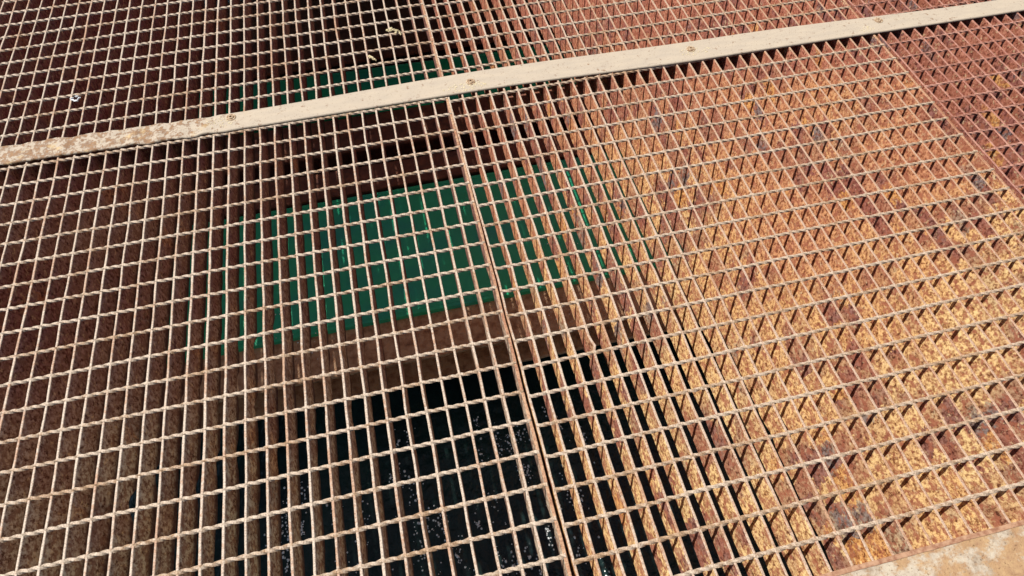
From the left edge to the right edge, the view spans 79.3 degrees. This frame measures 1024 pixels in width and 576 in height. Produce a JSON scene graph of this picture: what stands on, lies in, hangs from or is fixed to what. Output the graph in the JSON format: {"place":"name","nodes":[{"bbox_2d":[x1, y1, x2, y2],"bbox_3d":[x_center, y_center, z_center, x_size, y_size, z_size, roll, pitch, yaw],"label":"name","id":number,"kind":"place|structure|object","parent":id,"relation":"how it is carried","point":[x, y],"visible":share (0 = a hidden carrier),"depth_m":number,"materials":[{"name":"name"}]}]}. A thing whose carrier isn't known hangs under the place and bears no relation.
{"place":"outdoors","nodes":[
{"label":"outdoors","id":0,"kind":"place"},
{"bbox_2d":[186,0,581,89],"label":"support beam","id":1,"kind":"structure","parent":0,"point":[385,42],"depth_m":3.04,"materials":[{"name":"brown metal"}]},
{"bbox_2d":[179,80,620,194],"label":"support beam","id":2,"kind":"structure","parent":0,"point":[402,130],"depth_m":2.71,"materials":[{"name":"brown metal"}]},
{"bbox_2d":[184,40,600,140],"bbox_3d":[0.279,-1.048,2.896,4.096,0.037,0.282,-10,58,-6],"label":"green girder","id":3,"kind":"object","parent":2,"relation":"on","point":[389,70],"depth_m":2.81,"materials":[{"name":"metal"}]},
{"bbox_2d":[176,124,632,227],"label":"support beam","id":4,"kind":"structure","parent":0,"point":[409,165],"depth_m":2.54,"materials":[{"name":"brown metal"}]},
{"bbox_2d":[139,262,730,441],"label":"support beam","id":5,"kind":"structure","parent":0,"point":[447,359],"depth_m":2.18,"materials":[{"name":"brown metal"}]},
{"bbox_2d":[167,148,686,362],"bbox_3d":[0.479,-0.319,2.438,4.086,0.037,0.585,-11,59,-7],"label":"green girder","id":6,"kind":"object","parent":5,"relation":"on","point":[429,267],"depth_m":2.31,"materials":[{"name":"metal"}]},
{"bbox_2d":[117,0,833,575],"bbox_3d":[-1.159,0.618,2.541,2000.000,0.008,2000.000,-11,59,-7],"label":"water","id":7,"kind":"structure","parent":0,"point":[473,490],"depth_m":2.45,"materials":[{"name":"black liquid"}]},
{"bbox_2d":[264,406,611,575],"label":"foam","id":8,"kind":"object","parent":7,"relation":"on","point":[415,500],"visible":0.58,"depth_m":2.36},
{"bbox_2d":[0,0,1023,575],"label":"ground","id":9,"kind":"structure","parent":0,"point":[998,554],"depth_m":1.10,"materials":[{"name":"beige concrete"}]},
{"bbox_2d":[0,0,571,575],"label":"grating panel","id":10,"kind":"object","parent":9,"relation":"on","point":[98,252],"visible":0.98,"depth_m":1.42,"materials":[{"name":"metal"}]},
{"bbox_2d":[386,27,400,34],"bbox_3d":[-0.362,-0.794,1.906,0.053,0.006,0.023,19,60,12],"label":"dry sprig","id":11,"kind":"object","parent":10,"relation":"on","point":[390,29],"visible":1,"depth_m":1.91,"materials":[{"name":"beige plant"}]},
{"bbox_2d":[422,0,1023,575],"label":"grating panel","id":12,"kind":"object","parent":9,"relation":"on","point":[844,216],"visible":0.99,"depth_m":1.45,"materials":[{"name":"metal"}]},
{"bbox_2d":[0,0,1023,164],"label":"strap bar","id":13,"kind":"object","parent":12,"relation":"attached to","point":[602,63],"visible":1,"depth_m":1.79,"materials":[{"name":"beige paint"}]},
{"bbox_2d":[818,520,1023,575],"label":"edge angle","id":14,"kind":"object","parent":9,"relation":"on","point":[926,548],"visible":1,"depth_m":1.11,"materials":[{"name":"brown metal"}]},
{"bbox_2d":[845,0,1023,203],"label":"grating panel","id":15,"kind":"object","parent":9,"relation":"on","point":[967,76],"visible":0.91,"depth_m":1.82,"materials":[{"name":"brown metal"}]}
]}

